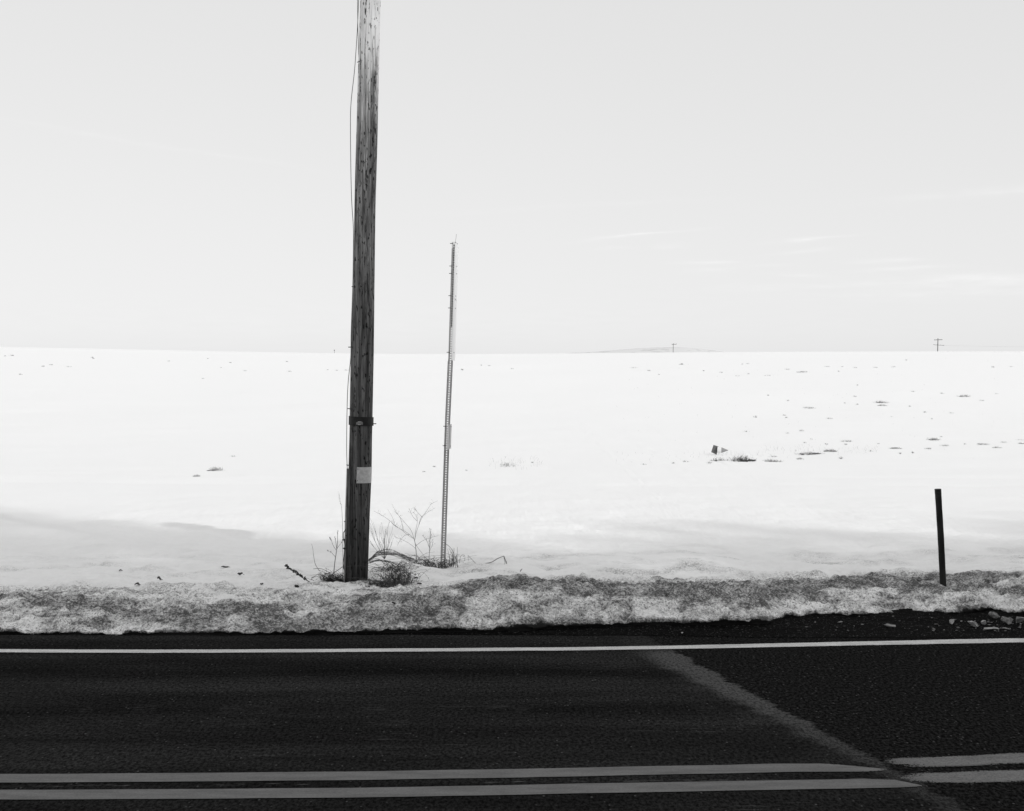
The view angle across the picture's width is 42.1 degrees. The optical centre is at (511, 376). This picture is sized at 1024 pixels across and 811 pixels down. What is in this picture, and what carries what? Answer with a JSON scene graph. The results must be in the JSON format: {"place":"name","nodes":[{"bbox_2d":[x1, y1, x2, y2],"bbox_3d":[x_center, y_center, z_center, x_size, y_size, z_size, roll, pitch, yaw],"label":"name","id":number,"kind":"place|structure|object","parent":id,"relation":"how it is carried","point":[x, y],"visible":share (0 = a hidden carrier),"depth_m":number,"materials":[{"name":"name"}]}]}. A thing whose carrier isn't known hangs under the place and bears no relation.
{"place":"outdoors","nodes":[
{"label":"outdoors","id":0,"kind":"place"},
{"bbox_2d":[0,347,1023,634],"bbox_3d":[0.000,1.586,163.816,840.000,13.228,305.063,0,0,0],"label":"snow field","id":1,"kind":"structure","parent":0,"point":[106,455],"depth_m":23.24,"materials":[{"name":"white snow"}]},
{"bbox_2d":[284,564,309,581],"bbox_3d":[-2.071,1.892,12.802,0.055,0.141,0.407,0,0,-44],"label":"fallen branch","id":2,"kind":"object","parent":1,"relation":"on","point":[294,571],"visible":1,"depth_m":12.80,"materials":[{"name":"black wood"}]},
{"bbox_2d":[307,566,345,581],"bbox_3d":[-1.759,1.941,13.015,0.535,0.197,0.228,0,0,0],"label":"grass tuft","id":3,"kind":"object","parent":1,"relation":"on","point":[332,575],"visible":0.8,"depth_m":12.98,"materials":[{"name":"grey plant"}]},
{"bbox_2d":[327,532,341,572],"bbox_3d":[-1.725,1.707,12.950,0.145,0.421,0.009,0,0,0],"label":"pod weed","id":4,"kind":"object","parent":1,"relation":"on","point":[336,549],"visible":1,"depth_m":12.95,"materials":[{"name":"plant"}]},
{"bbox_2d":[339,497,342,576],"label":"dry stalk","id":5,"kind":"object","parent":1,"relation":"on","point":[342,533],"visible":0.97,"depth_m":13.15,"materials":[{"name":"plant"}]},
{"bbox_2d":[342,0,380,582],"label":"utility pole","id":6,"kind":"object","parent":1,"relation":"on","point":[355,539],"visible":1,"depth_m":12.91,"materials":[{"name":"grey wood"}]},
{"bbox_2d":[368,520,418,572],"bbox_3d":[-1.283,1.713,13.433,0.716,0.589,0.326,0,0,0],"label":"dry weed","id":7,"kind":"object","parent":1,"relation":"on","point":[386,553],"visible":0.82,"depth_m":13.43,"materials":[{"name":"grey plant"}]},
{"bbox_2d":[346,558,447,587],"bbox_3d":[-1.081,1.902,12.755,0.948,0.276,0.657,0,0,-33],"label":"bramble","id":8,"kind":"object","parent":1,"relation":"on","point":[396,576],"visible":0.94,"depth_m":12.79,"materials":[{"name":"grey plant"}]},
{"bbox_2d":[378,505,434,564],"bbox_3d":[-1.085,1.599,13.719,0.650,0.668,0.197,0,0,7],"label":"dry weed","id":9,"kind":"object","parent":1,"relation":"on","point":[411,531],"visible":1,"depth_m":13.71,"materials":[{"name":"plant"}]},
{"bbox_2d":[389,528,474,568],"bbox_3d":[-0.925,1.809,13.819,1.109,0.458,0.256,0,0,0],"label":"bramble","id":10,"kind":"object","parent":1,"relation":"on","point":[426,562],"visible":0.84,"depth_m":13.78,"materials":[{"name":"grey plant"}]},
{"bbox_2d":[440,240,458,568],"bbox_3d":[-0.657,0.317,13.925,0.198,3.614,0.479,0,0,0],"label":"sign post","id":11,"kind":"object","parent":1,"relation":"on","point":[453,292],"visible":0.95,"depth_m":13.94,"materials":[{"name":"metal"}]},
{"bbox_2d":[445,543,464,567],"bbox_3d":[-0.614,1.863,13.771,0.179,0.279,0.192,0,0,34],"label":"dry weed","id":12,"kind":"object","parent":1,"relation":"on","point":[453,559],"visible":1,"depth_m":13.74,"materials":[{"name":"plant"}]},
{"bbox_2d":[711,445,727,453],"bbox_3d":[4.975,1.760,31.868,0.388,0.234,0.167,0,0,27],"label":"traffic cone","id":13,"kind":"object","parent":1,"relation":"on","point":[716,449],"visible":0.99,"depth_m":31.85,"materials":[{"name":"grey rubber"}]},
{"bbox_2d":[727,454,755,461],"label":"grass tuft","id":14,"kind":"object","parent":1,"relation":"on","point":[743,460],"visible":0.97,"depth_m":29.77,"materials":[{"name":"plant"}]},
{"bbox_2d":[492,351,1021,469],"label":"grass stubble","id":15,"kind":"object","parent":1,"relation":"on","point":[716,454],"depth_m":31.97,"materials":[{"name":"plant"}]},
{"bbox_2d":[800,451,820,454],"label":"grass tuft","id":16,"kind":"object","parent":1,"relation":"on","point":[809,454],"visible":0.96,"depth_m":32.13,"materials":[{"name":"plant"}]},
{"bbox_2d":[935,489,945,586],"bbox_3d":[4.185,1.587,13.000,0.115,0.978,0.064,0,0,0],"label":"marker post","id":17,"kind":"object","parent":1,"relation":"on","point":[940,535],"visible":0.98,"depth_m":12.97,"materials":[{"name":"black paint"}]},
{"bbox_2d":[0,634,1023,810],"bbox_3d":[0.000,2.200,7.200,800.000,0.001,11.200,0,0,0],"label":"road","id":18,"kind":"structure","parent":0,"point":[874,706],"depth_m":8.61,"materials":[{"name":"black asphalt"}]},
{"bbox_2d":[0,763,883,781],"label":"line","id":19,"kind":"object","parent":18,"relation":"on","point":[429,774],"visible":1,"depth_m":7.36,"materials":[{"name":"paint"}]},
{"bbox_2d":[0,779,921,798],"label":"line","id":20,"kind":"object","parent":18,"relation":"on","point":[440,790],"visible":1,"depth_m":7.06,"materials":[{"name":"paint"}]},
{"bbox_2d":[0,638,1023,652],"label":"edge line","id":21,"kind":"object","parent":18,"relation":"on","point":[961,641],"visible":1,"depth_m":10.74,"materials":[{"name":"white paint"}]},
{"bbox_2d":[886,753,1023,766],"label":"line","id":22,"kind":"object","parent":18,"relation":"on","point":[966,760],"visible":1,"depth_m":7.61,"materials":[{"name":"paint"}]},
{"bbox_2d":[897,769,1023,782],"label":"line","id":23,"kind":"object","parent":18,"relation":"on","point":[980,776],"visible":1,"depth_m":7.30,"materials":[{"name":"paint"}]},
{"bbox_2d":[0,0,1023,353],"label":"sky","id":24,"kind":"structure","parent":0,"point":[604,175],"materials":[{"name":"white"}]},
{"bbox_2d":[579,347,722,352],"bbox_3d":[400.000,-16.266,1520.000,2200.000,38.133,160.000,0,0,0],"label":"distant hill","id":25,"kind":"structure","parent":0,"point":[661,350],"depth_m":1553.80,"materials":[{"name":"white snow"}]},
{"bbox_2d":[348,608,1023,637],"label":"road verge","id":26,"kind":"structure","parent":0,"point":[902,620],"depth_m":11.57,"materials":[{"name":"soil"}]},
{"bbox_2d":[806,616,1022,631],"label":"ice crumbs","id":27,"kind":"object","parent":26,"relation":"on","point":[958,627],"visible":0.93,"depth_m":11.71,"materials":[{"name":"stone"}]},
{"bbox_2d":[968,621,977,626],"bbox_3d":[4.044,2.171,11.664,0.079,0.061,0.071,0,0,44],"label":"ice lump","id":28,"kind":"object","parent":26,"relation":"on","point":[973,623],"visible":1,"depth_m":11.65,"materials":[{"name":"grey ice"}]},
{"bbox_2d":[984,627,998,629],"bbox_3d":[4.151,2.183,11.518,0.146,0.022,0.044,0,0,0],"label":"ice sliver","id":29,"kind":"object","parent":26,"relation":"on","point":[989,628],"visible":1,"depth_m":11.51,"materials":[{"name":"grey ice"}]},
{"bbox_2d":[988,611,999,618],"bbox_3d":[4.345,2.155,12.019,0.116,0.068,0.048,0,0,-21],"label":"rock","id":30,"kind":"object","parent":26,"relation":"on","point":[994,615],"visible":1,"depth_m":12.01,"materials":[{"name":"stone"}]},
{"bbox_2d":[1001,616,1011,623],"bbox_3d":[4.385,2.166,11.792,0.102,0.080,0.086,0,0,0],"label":"rock","id":31,"kind":"object","parent":26,"relation":"on","point":[1006,620],"visible":1,"depth_m":11.78,"materials":[{"name":"stone"}]},
{"bbox_2d":[1016,616,1023,622],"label":"rock","id":32,"kind":"object","parent":26,"relation":"on","point":[1019,619],"visible":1,"depth_m":11.80,"materials":[{"name":"stone"}]}
]}

